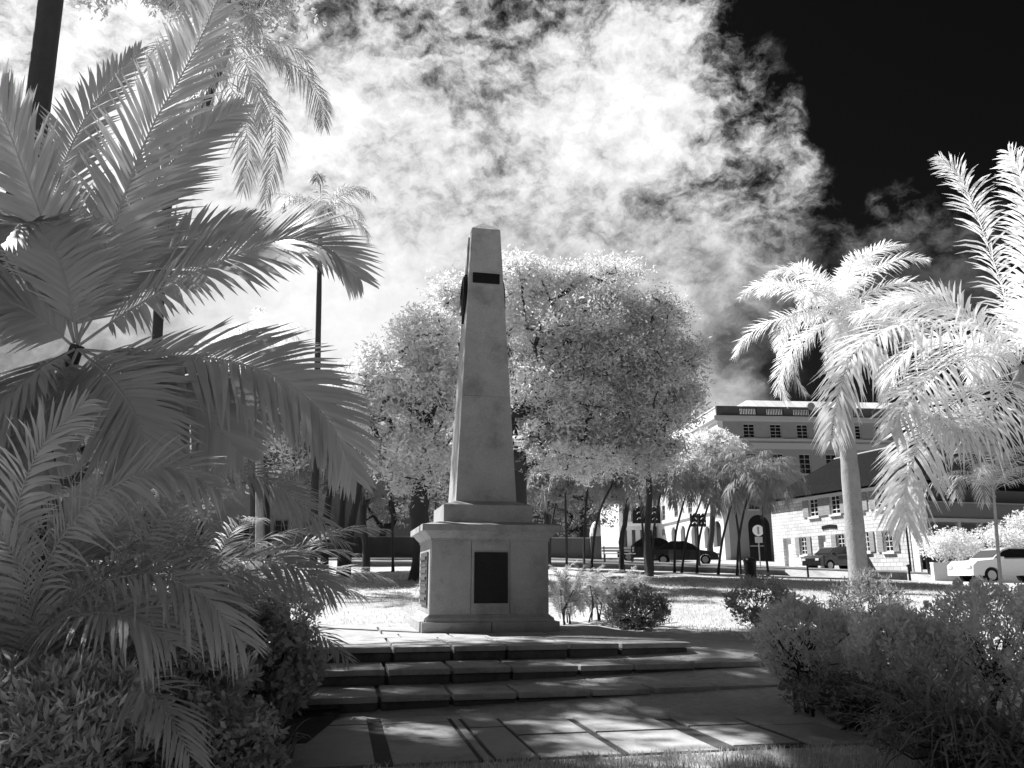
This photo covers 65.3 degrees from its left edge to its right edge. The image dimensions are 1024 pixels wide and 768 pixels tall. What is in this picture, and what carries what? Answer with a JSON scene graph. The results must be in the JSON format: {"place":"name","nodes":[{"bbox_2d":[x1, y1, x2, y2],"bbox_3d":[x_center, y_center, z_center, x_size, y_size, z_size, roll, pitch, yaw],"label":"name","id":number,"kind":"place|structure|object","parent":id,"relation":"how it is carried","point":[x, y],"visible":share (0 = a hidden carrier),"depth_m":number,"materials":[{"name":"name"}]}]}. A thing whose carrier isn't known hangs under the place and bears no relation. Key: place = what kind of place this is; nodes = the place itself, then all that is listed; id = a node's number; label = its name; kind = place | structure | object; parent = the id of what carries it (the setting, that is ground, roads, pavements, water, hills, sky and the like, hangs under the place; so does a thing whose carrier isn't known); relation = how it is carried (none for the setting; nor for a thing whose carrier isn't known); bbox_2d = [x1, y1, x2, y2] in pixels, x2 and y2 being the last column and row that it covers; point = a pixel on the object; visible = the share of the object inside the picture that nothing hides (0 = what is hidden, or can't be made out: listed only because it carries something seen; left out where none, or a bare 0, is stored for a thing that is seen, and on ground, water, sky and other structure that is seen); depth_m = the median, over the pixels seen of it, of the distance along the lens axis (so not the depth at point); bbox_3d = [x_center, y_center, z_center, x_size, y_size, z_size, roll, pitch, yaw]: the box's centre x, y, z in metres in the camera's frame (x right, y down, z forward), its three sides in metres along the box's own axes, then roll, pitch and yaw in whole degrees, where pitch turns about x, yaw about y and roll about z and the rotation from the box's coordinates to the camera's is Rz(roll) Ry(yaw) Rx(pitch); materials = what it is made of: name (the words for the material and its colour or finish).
{"place":"outdoors","nodes":[
{"label":"outdoors","id":0,"kind":"place"},
{"bbox_2d":[0,0,1023,537],"label":"sky","id":1,"kind":"structure","parent":0,"point":[720,144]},
{"bbox_2d":[167,559,919,573],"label":"pavement","id":2,"kind":"structure","parent":0,"point":[411,559],"depth_m":43.05,"materials":[{"name":"concrete"}]},
{"bbox_2d":[601,546,635,561],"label":"park bench","id":3,"kind":"object","parent":2,"relation":"on","point":[604,551],"visible":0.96,"depth_m":43.93,"materials":[{"name":"black paint"}]},
{"bbox_2d":[632,506,660,522],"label":"traffic light","id":4,"kind":"object","parent":2,"relation":"on","point":[636,516],"visible":0.55,"depth_m":43.14,"materials":[{"name":"black paint"}]},
{"bbox_2d":[689,513,705,565],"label":"traffic light","id":5,"kind":"object","parent":2,"relation":"on","point":[697,521],"visible":0.7,"depth_m":44.75,"materials":[{"name":"black paint"}]},
{"bbox_2d":[92,544,1023,767],"bbox_3d":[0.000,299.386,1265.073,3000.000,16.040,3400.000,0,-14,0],"label":"ground","id":6,"kind":"structure","parent":0,"point":[762,701],"depth_m":10.76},
{"bbox_2d":[0,370,249,533],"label":"garden tree","id":7,"kind":"object","parent":6,"relation":"on","point":[65,485],"visible":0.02,"depth_m":39.77,"materials":[{"name":"grey plant"}]},
{"bbox_2d":[0,0,326,282],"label":"shade tree","id":8,"kind":"object","parent":6,"relation":"on","point":[44,48],"visible":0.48,"depth_m":17.20,"materials":[{"name":"white plant"}]},
{"bbox_2d":[0,430,364,557],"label":"old building","id":9,"kind":"structure","parent":6,"relation":"on","point":[232,511],"depth_m":49.92,"materials":[{"name":"paint"}]},
{"bbox_2d":[271,520,288,538],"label":"window","id":10,"kind":"structure","parent":9,"relation":"in","point":[279,527],"depth_m":49.63,"materials":[{"name":"grey glass"}]},
{"bbox_2d":[128,690,292,767],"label":"shrub","id":11,"kind":"object","parent":6,"relation":"on","point":[254,729],"visible":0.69,"depth_m":5.15,"materials":[{"name":"grey plant"}]},
{"bbox_2d":[138,0,335,548],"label":"royal palm","id":12,"kind":"object","parent":6,"relation":"on","point":[274,56],"visible":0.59,"depth_m":21.33,"materials":[{"name":"white plant"}]},
{"bbox_2d":[82,481,396,619],"bbox_3d":[-4.125,2.610,11.019,4.490,2.660,4.295,-3,-14,13],"label":"clumping palm","id":13,"kind":"object","parent":6,"relation":"on","point":[234,544],"visible":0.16,"depth_m":11.56,"materials":[{"name":"grey plant"}]},
{"bbox_2d":[138,708,341,767],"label":"soil bed","id":14,"kind":"object","parent":6,"relation":"on","point":[317,723],"visible":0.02,"depth_m":8.38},
{"bbox_2d":[0,647,179,767],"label":"shrub","id":15,"kind":"object","parent":14,"relation":"on","point":[46,699],"visible":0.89,"depth_m":4.38,"materials":[{"name":"grey plant"}]},
{"bbox_2d":[4,579,206,767],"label":"shrub","id":16,"kind":"object","parent":14,"relation":"on","point":[132,654],"visible":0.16,"depth_m":5.62,"materials":[{"name":"grey plant"}]},
{"bbox_2d":[0,487,236,605],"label":"clumping palm","id":17,"kind":"object","parent":14,"relation":"on","point":[109,534],"visible":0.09,"depth_m":8.54,"materials":[{"name":"grey plant"}]},
{"bbox_2d":[0,516,267,664],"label":"clumping palm","id":18,"kind":"object","parent":14,"relation":"on","point":[88,555],"visible":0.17,"depth_m":8.01,"materials":[{"name":"grey plant"}]},
{"bbox_2d":[0,386,300,767],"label":"clumping palm","id":19,"kind":"object","parent":14,"relation":"on","point":[19,637],"visible":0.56,"depth_m":4.88,"materials":[{"name":"grey plant"}]},
{"bbox_2d":[0,372,352,686],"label":"clumping palm","id":20,"kind":"object","parent":14,"relation":"on","point":[288,559],"visible":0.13,"depth_m":6.92,"materials":[{"name":"grey plant"}]},
{"bbox_2d":[0,483,356,611],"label":"clumping palm","id":21,"kind":"object","parent":14,"relation":"on","point":[194,551],"visible":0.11,"depth_m":8.70,"materials":[{"name":"grey plant"}]},
{"bbox_2d":[0,0,387,615],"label":"palm","id":22,"kind":"object","parent":14,"relation":"on","point":[74,266],"visible":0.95,"depth_m":6.21,"materials":[{"name":"grey plant"}]},
{"bbox_2d":[124,631,264,766],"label":"shrub","id":23,"kind":"object","parent":14,"relation":"on","point":[219,683],"visible":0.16,"depth_m":5.89,"materials":[{"name":"grey plant"}]},
{"bbox_2d":[204,601,332,726],"bbox_3d":[-2.369,2.752,7.596,1.332,1.344,1.197,0,-14,0],"label":"shrub","id":24,"kind":"object","parent":14,"relation":"on","point":[289,666],"visible":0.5,"depth_m":7.41,"materials":[{"name":"grey plant"}]},
{"bbox_2d":[195,562,359,671],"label":"clumping palm","id":25,"kind":"object","parent":14,"relation":"on","point":[333,648],"visible":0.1,"depth_m":8.46,"materials":[{"name":"grey plant"}]},
{"bbox_2d":[234,693,322,767],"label":"strap leaved plant","id":26,"kind":"object","parent":14,"relation":"on","point":[294,741],"visible":0.23,"depth_m":6.67,"materials":[{"name":"grey plant"}]},
{"bbox_2d":[200,305,312,582],"bbox_3d":[-7.921,1.901,24.097,3.414,8.395,3.524,0,-14,0],"label":"royal palm","id":27,"kind":"object","parent":6,"relation":"on","point":[259,525],"visible":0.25,"depth_m":24.34,"materials":[{"name":"grey plant"}]},
{"bbox_2d":[185,324,337,574],"bbox_3d":[-10.013,2.418,29.910,7.908,9.666,5.753,0,-14,0],"label":"garden tree","id":28,"kind":"object","parent":6,"relation":"on","point":[276,450],"visible":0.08,"depth_m":29.08,"materials":[{"name":"grey plant"}]},
{"bbox_2d":[220,441,308,564],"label":"palm","id":29,"kind":"object","parent":6,"relation":"on","point":[267,528],"visible":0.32,"depth_m":29.48,"materials":[{"name":"grey plant"}]},
{"bbox_2d":[263,587,327,629],"bbox_3d":[-2.986,3.313,10.802,0.976,1.158,0.941,0,-14,0],"label":"shrub","id":30,"kind":"object","parent":6,"relation":"on","point":[301,614],"visible":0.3,"depth_m":10.76,"materials":[{"name":"grey plant"}]},
{"bbox_2d":[252,170,378,575],"bbox_3d":[-6.846,-0.435,27.770,4.560,14.253,3.918,-4,-14,15],"label":"royal palm","id":31,"kind":"object","parent":6,"relation":"on","point":[315,470],"visible":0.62,"depth_m":28.63,"materials":[{"name":"grey plant"}]},
{"bbox_2d":[293,432,361,573],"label":"palm","id":32,"kind":"object","parent":6,"relation":"on","point":[328,500],"visible":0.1,"depth_m":29.58,"materials":[{"name":"grey plant"}]},
{"bbox_2d":[275,432,403,571],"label":"garden tree","id":33,"kind":"object","parent":6,"relation":"on","point":[364,535],"visible":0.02,"depth_m":32.39,"materials":[{"name":"grey plant"}]},
{"bbox_2d":[305,426,383,573],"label":"palm","id":34,"kind":"object","parent":6,"relation":"on","point":[341,522],"visible":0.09,"depth_m":30.48,"materials":[{"name":"grey plant"}]},
{"bbox_2d":[325,424,400,576],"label":"palm","id":35,"kind":"object","parent":6,"relation":"on","point":[352,519],"visible":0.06,"depth_m":28.55,"materials":[{"name":"grey plant"}]},
{"bbox_2d":[361,475,412,571],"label":"palm","id":36,"kind":"object","parent":6,"relation":"on","point":[381,501],"visible":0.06,"depth_m":32.22,"materials":[{"name":"grey plant"}]},
{"bbox_2d":[319,264,464,580],"bbox_3d":[-3.789,1.282,27.415,6.598,11.081,6.503,0,-14,0],"label":"spreading tree","id":37,"kind":"object","parent":6,"relation":"on","point":[415,374],"visible":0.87,"depth_m":26.34,"materials":[{"name":"grey plant"}]},
{"bbox_2d":[364,458,450,535],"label":"garden tree","id":38,"kind":"object","parent":6,"relation":"on","point":[405,513],"visible":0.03,"depth_m":63.47,"materials":[{"name":"grey plant"}]},
{"bbox_2d":[358,536,589,558],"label":"boundary wall","id":39,"kind":"structure","parent":6,"relation":"on","point":[380,546],"depth_m":59.08,"materials":[{"name":"paint"}]},
{"bbox_2d":[265,623,786,713],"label":"stone steps","id":40,"kind":"structure","parent":6,"relation":"on","point":[418,670],"depth_m":10.55,"materials":[{"name":"stone"}]},
{"bbox_2d":[410,223,560,632],"bbox_3d":[-0.597,0.586,15.956,2.500,8.210,2.500,3,-14,-11],"label":"obelisk monument","id":41,"kind":"object","parent":40,"relation":"on","point":[482,539],"visible":1,"depth_m":14.75,"materials":[{"name":"stone"}]},
{"bbox_2d":[516,454,585,568],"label":"tree","id":42,"kind":"object","parent":6,"relation":"on","point":[552,498],"visible":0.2,"depth_m":35.73,"materials":[{"name":"grey plant"}]},
{"bbox_2d":[458,244,657,503],"bbox_3d":[1.248,0.782,30.994,8.300,13.232,6.745,-9,-16,32],"label":"spreading tree","id":43,"kind":"object","parent":6,"relation":"on","point":[536,322],"visible":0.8,"depth_m":30.34,"materials":[{"name":"grey plant"}]},
{"bbox_2d":[190,558,930,574],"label":"kerb","id":44,"kind":"structure","parent":6,"relation":"on","point":[721,565],"depth_m":45.08,"materials":[{"name":"concrete"}]},
{"bbox_2d":[527,464,606,565],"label":"palm","id":45,"kind":"object","parent":6,"relation":"on","point":[565,502],"visible":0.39,"depth_m":34.32,"materials":[{"name":"grey plant"}]},
{"bbox_2d":[351,560,784,574],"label":"retaining wall","id":46,"kind":"structure","parent":6,"relation":"on","point":[616,565],"depth_m":41.62,"materials":[{"name":"concrete"}]},
{"bbox_2d":[548,561,599,624],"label":"palm","id":47,"kind":"object","parent":6,"relation":"on","point":[570,600],"visible":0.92,"depth_m":16.36,"materials":[{"name":"grey plant"}]},
{"bbox_2d":[527,481,643,536],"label":"garden tree","id":48,"kind":"object","parent":6,"relation":"on","point":[578,514],"visible":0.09,"depth_m":64.75,"materials":[{"name":"grey plant"}]},
{"bbox_2d":[556,563,624,622],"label":"palm","id":49,"kind":"object","parent":6,"relation":"on","point":[591,595],"visible":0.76,"depth_m":16.91,"materials":[{"name":"grey plant"}]},
{"bbox_2d":[590,522,601,558],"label":"gate pillar","id":50,"kind":"structure","parent":6,"relation":"on","point":[597,551],"depth_m":58.77,"materials":[{"name":"paint"}]},
{"bbox_2d":[511,271,717,575],"bbox_3d":[3.745,1.335,31.028,8.500,12.276,7.056,0,-14,0],"label":"spreading tree","id":51,"kind":"object","parent":6,"relation":"on","point":[656,374],"visible":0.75,"depth_m":30.27,"materials":[{"name":"grey plant"}]},
{"bbox_2d":[586,464,661,569],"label":"palm","id":52,"kind":"object","parent":6,"relation":"on","point":[601,506],"visible":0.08,"depth_m":35.11,"materials":[{"name":"grey plant"}]},
{"bbox_2d":[583,466,667,569],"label":"tree","id":53,"kind":"object","parent":6,"relation":"on","point":[610,501],"visible":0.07,"depth_m":37.12,"materials":[{"name":"grey plant"}]},
{"bbox_2d":[600,489,656,546],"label":"colonnaded building","id":54,"kind":"structure","parent":6,"relation":"on","point":[610,535],"depth_m":116.89,"materials":[{"name":"paint"}]},
{"bbox_2d":[591,565,668,619],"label":"palm","id":55,"kind":"object","parent":6,"relation":"on","point":[628,581],"visible":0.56,"depth_m":16.53,"materials":[{"name":"plant"}]},
{"bbox_2d":[600,470,670,570],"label":"palm","id":56,"kind":"object","parent":6,"relation":"on","point":[624,520],"visible":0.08,"depth_m":35.91,"materials":[{"name":"grey plant"}]},
{"bbox_2d":[598,582,673,630],"bbox_3d":[2.398,4.296,15.406,1.440,0.940,1.439,0,-14,0],"label":"rounded bush","id":57,"kind":"object","parent":6,"relation":"on","point":[637,618],"visible":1,"depth_m":15.27,"materials":[{"name":"grey plant"}]},
{"bbox_2d":[625,453,703,571],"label":"palm","id":58,"kind":"object","parent":6,"relation":"on","point":[679,485],"visible":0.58,"depth_m":34.55,"materials":[{"name":"grey plant"}]},
{"bbox_2d":[645,456,727,572],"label":"palm","id":59,"kind":"object","parent":6,"relation":"on","point":[694,471],"visible":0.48,"depth_m":35.33,"materials":[{"name":"grey plant"}]},
{"bbox_2d":[364,727,1009,767],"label":"grass","id":60,"kind":"structure","parent":6,"relation":"on","point":[782,750],"depth_m":6.69,"materials":[{"name":"plant"}]},
{"bbox_2d":[675,458,738,572],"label":"palm","id":61,"kind":"object","parent":6,"relation":"on","point":[684,550],"visible":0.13,"depth_m":37.31,"materials":[{"name":"grey plant"}]},
{"bbox_2d":[681,427,746,558],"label":"street tree","id":62,"kind":"object","parent":6,"relation":"on","point":[710,438],"visible":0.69,"depth_m":79.02,"materials":[{"name":"white plant"}]},
{"bbox_2d":[683,447,750,572],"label":"palm","id":63,"kind":"object","parent":6,"relation":"on","point":[704,517],"visible":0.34,"depth_m":36.44,"materials":[{"name":"grey plant"}]},
{"bbox_2d":[695,438,764,573],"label":"palm","id":64,"kind":"object","parent":6,"relation":"on","point":[729,449],"visible":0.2,"depth_m":37.46,"materials":[{"name":"grey plant"}]},
{"bbox_2d":[694,456,784,574],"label":"palm","id":65,"kind":"object","parent":6,"relation":"on","point":[729,481],"visible":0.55,"depth_m":34.33,"materials":[{"name":"grey plant"}]},
{"bbox_2d":[743,557,756,576],"bbox_3d":[9.002,6.957,30.211,0.500,0.793,0.500,0,-14,0],"label":"litter bin","id":66,"kind":"object","parent":6,"relation":"on","point":[750,567],"visible":0.75,"depth_m":30.04,"materials":[{"name":"metal"}]},
{"bbox_2d":[708,450,795,575],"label":"palm","id":67,"kind":"object","parent":6,"relation":"on","point":[751,472],"visible":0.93,"depth_m":33.48,"materials":[{"name":"grey plant"}]},
{"bbox_2d":[721,571,795,638],"bbox_3d":[4.219,3.787,13.673,1.268,1.172,1.329,-5,-14,19],"label":"rounded bush","id":68,"kind":"object","parent":6,"relation":"on","point":[763,587],"visible":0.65,"depth_m":13.54,"materials":[{"name":"grey plant"}]},
{"bbox_2d":[731,456,811,575],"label":"palm","id":69,"kind":"object","parent":6,"relation":"on","point":[786,502],"visible":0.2,"depth_m":36.58,"materials":[{"name":"grey plant"}]},
{"bbox_2d":[743,591,859,716],"bbox_3d":[3.360,3.062,9.104,1.348,1.356,1.300,-10,-17,36],"label":"rounded bush","id":70,"kind":"object","parent":6,"relation":"on","point":[791,659],"visible":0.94,"depth_m":8.94,"materials":[{"name":"grey plant"}]},
{"bbox_2d":[653,400,1002,560],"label":"public building","id":71,"kind":"structure","parent":6,"relation":"on","point":[778,428],"depth_m":92.06,"materials":[{"name":"paint"}]},
{"bbox_2d":[748,515,771,560],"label":"arched doorway","id":72,"kind":"structure","parent":71,"relation":"in","point":[757,519],"depth_m":88.73,"materials":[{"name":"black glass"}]},
{"bbox_2d":[799,454,810,474],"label":"window","id":73,"kind":"structure","parent":71,"relation":"in","point":[804,459],"depth_m":91.42,"materials":[{"name":"black glass"}]},
{"bbox_2d":[731,239,936,593],"bbox_3d":[9.702,0.819,23.534,5.303,10.439,5.635,11,-17,-38],"label":"royal palm","id":74,"kind":"object","parent":6,"relation":"on","point":[828,295],"visible":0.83,"depth_m":23.56,"materials":[{"name":"white plant"}]},
{"bbox_2d":[822,565,918,628],"bbox_3d":[5.636,3.484,12.528,1.450,1.266,1.464,0,-14,0],"label":"rounded bush","id":75,"kind":"object","parent":6,"relation":"on","point":[861,581],"visible":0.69,"depth_m":12.39,"materials":[{"name":"grey plant"}]},
{"bbox_2d":[869,570,907,579],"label":"planter wall","id":76,"kind":"structure","parent":6,"relation":"on","point":[899,575],"depth_m":37.27,"materials":[{"name":"concrete"}]},
{"bbox_2d":[770,443,1023,571],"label":"masonry house","id":77,"kind":"structure","parent":6,"relation":"on","point":[807,525],"depth_m":52.52,"materials":[{"name":"white stone"}]},
{"bbox_2d":[795,537,811,556],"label":"window","id":78,"kind":"structure","parent":77,"relation":"in","point":[806,549],"depth_m":57.27,"materials":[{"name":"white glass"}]},
{"bbox_2d":[802,498,824,518],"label":"window","id":79,"kind":"structure","parent":77,"relation":"in","point":[816,505],"depth_m":56.49,"materials":[{"name":"white glass"}]},
{"bbox_2d":[823,495,843,516],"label":"window","id":80,"kind":"structure","parent":77,"relation":"in","point":[837,508],"depth_m":54.46,"materials":[{"name":"white glass"}]},
{"bbox_2d":[865,531,874,553],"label":"window","id":81,"kind":"structure","parent":77,"relation":"in","point":[870,545],"depth_m":50.72,"materials":[{"name":"white glass"}]},
{"bbox_2d":[868,490,893,510],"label":"window","id":82,"kind":"structure","parent":77,"relation":"in","point":[872,506],"depth_m":50.64,"materials":[{"name":"white glass"}]},
{"bbox_2d":[876,530,899,553],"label":"window","id":83,"kind":"structure","parent":77,"relation":"in","point":[889,549],"depth_m":49.54,"materials":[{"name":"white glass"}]},
{"bbox_2d":[839,603,958,725],"bbox_3d":[3.964,2.899,8.142,1.107,1.306,1.118,-8,-16,30],"label":"rounded bush","id":84,"kind":"object","parent":6,"relation":"on","point":[910,625],"visible":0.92,"depth_m":7.97,"materials":[{"name":"grey plant"}]},
{"bbox_2d":[776,663,1023,754],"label":"soil bed","id":85,"kind":"object","parent":6,"relation":"on","point":[843,720],"visible":0.13,"depth_m":9.47,"materials":[{"name":"soil"}]},
{"bbox_2d":[777,665,951,730],"bbox_3d":[3.626,3.271,8.283,1.691,0.667,1.646,-4,-14,18],"label":"shrub","id":86,"kind":"object","parent":85,"relation":"on","point":[805,689],"visible":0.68,"depth_m":8.06,"materials":[{"name":"grey plant"}]},
{"bbox_2d":[917,574,1023,718],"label":"flowering bush","id":87,"kind":"object","parent":85,"relation":"on","point":[970,627],"visible":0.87,"depth_m":7.73,"materials":[{"name":"grey plant"}]},
{"bbox_2d":[782,634,1023,767],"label":"grassy plant","id":88,"kind":"object","parent":6,"relation":"on","point":[955,734],"visible":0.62,"depth_m":6.30,"materials":[{"name":"grey plant"}]},
{"bbox_2d":[808,142,1023,550],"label":"broad palm","id":89,"kind":"object","parent":6,"relation":"on","point":[995,349],"visible":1,"depth_m":10.73,"materials":[{"name":"white plant"}]},
{"bbox_2d":[835,633,1023,767],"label":"grassy plant","id":90,"kind":"object","parent":6,"relation":"on","point":[997,727],"visible":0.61,"depth_m":5.92,"materials":[{"name":"grey plant"}]},
{"bbox_2d":[854,695,1023,767],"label":"shrub","id":91,"kind":"object","parent":6,"relation":"on","point":[905,729],"visible":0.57,"depth_m":6.05,"materials":[{"name":"grey plant"}]},
{"bbox_2d":[910,525,985,562],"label":"hedge","id":92,"kind":"object","parent":6,"relation":"on","point":[944,544],"visible":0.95,"depth_m":40.93,"materials":[{"name":"white plant"}]},
{"bbox_2d":[923,445,1023,589],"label":"slender palm","id":93,"kind":"object","parent":6,"relation":"on","point":[990,481],"visible":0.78,"depth_m":20.78,"materials":[{"name":"grey plant"}]},
{"bbox_2d":[929,562,1023,582],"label":"garden wall","id":94,"kind":"structure","parent":6,"relation":"on","point":[939,571],"depth_m":39.34,"materials":[{"name":"stone"}]},
{"bbox_2d":[947,548,1023,581],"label":"parked car","id":95,"kind":"object","parent":6,"relation":"on","point":[983,563],"visible":0.84,"depth_m":34.79,"materials":[{"name":"white paint"}]},
{"bbox_2d":[961,521,1023,555],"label":"hedge","id":96,"kind":"object","parent":6,"relation":"on","point":[1005,541],"visible":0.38,"depth_m":40.84,"materials":[{"name":"white plant"}]},
{"bbox_2d":[998,507,1023,547],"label":"hedge","id":97,"kind":"object","parent":6,"relation":"on","point":[1012,523],"visible":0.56,"depth_m":41.86,"materials":[{"name":"white plant"}]},
{"bbox_2d":[244,715,878,767],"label":"paving","id":98,"kind":"structure","parent":0,"point":[345,741],"depth_m":7.69,"materials":[{"name":"stone"}]},
{"bbox_2d":[352,557,806,567],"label":"road","id":99,"kind":"structure","parent":0,"point":[552,557],"depth_m":56.42,"materials":[{"name":"asphalt"}]},
{"bbox_2d":[617,538,667,560],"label":"parked car","id":100,"kind":"object","parent":99,"relation":"on","point":[638,546],"visible":0.37,"depth_m":54.61,"materials":[{"name":"paint"}]},
{"bbox_2d":[651,541,718,563],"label":"parked car","id":101,"kind":"object","parent":99,"relation":"on","point":[662,552],"visible":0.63,"depth_m":51.65,"materials":[{"name":"paint"}]},
{"bbox_2d":[802,546,847,568],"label":"parked car","id":102,"kind":"object","parent":99,"relation":"on","point":[829,557],"visible":0.69,"depth_m":50.44,"materials":[{"name":"paint"}]},
{"bbox_2d":[233,574,1023,649],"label":"lawn grass","id":103,"kind":"structure","parent":0,"point":[715,593],"depth_m":21.91,"materials":[{"name":"plant"}]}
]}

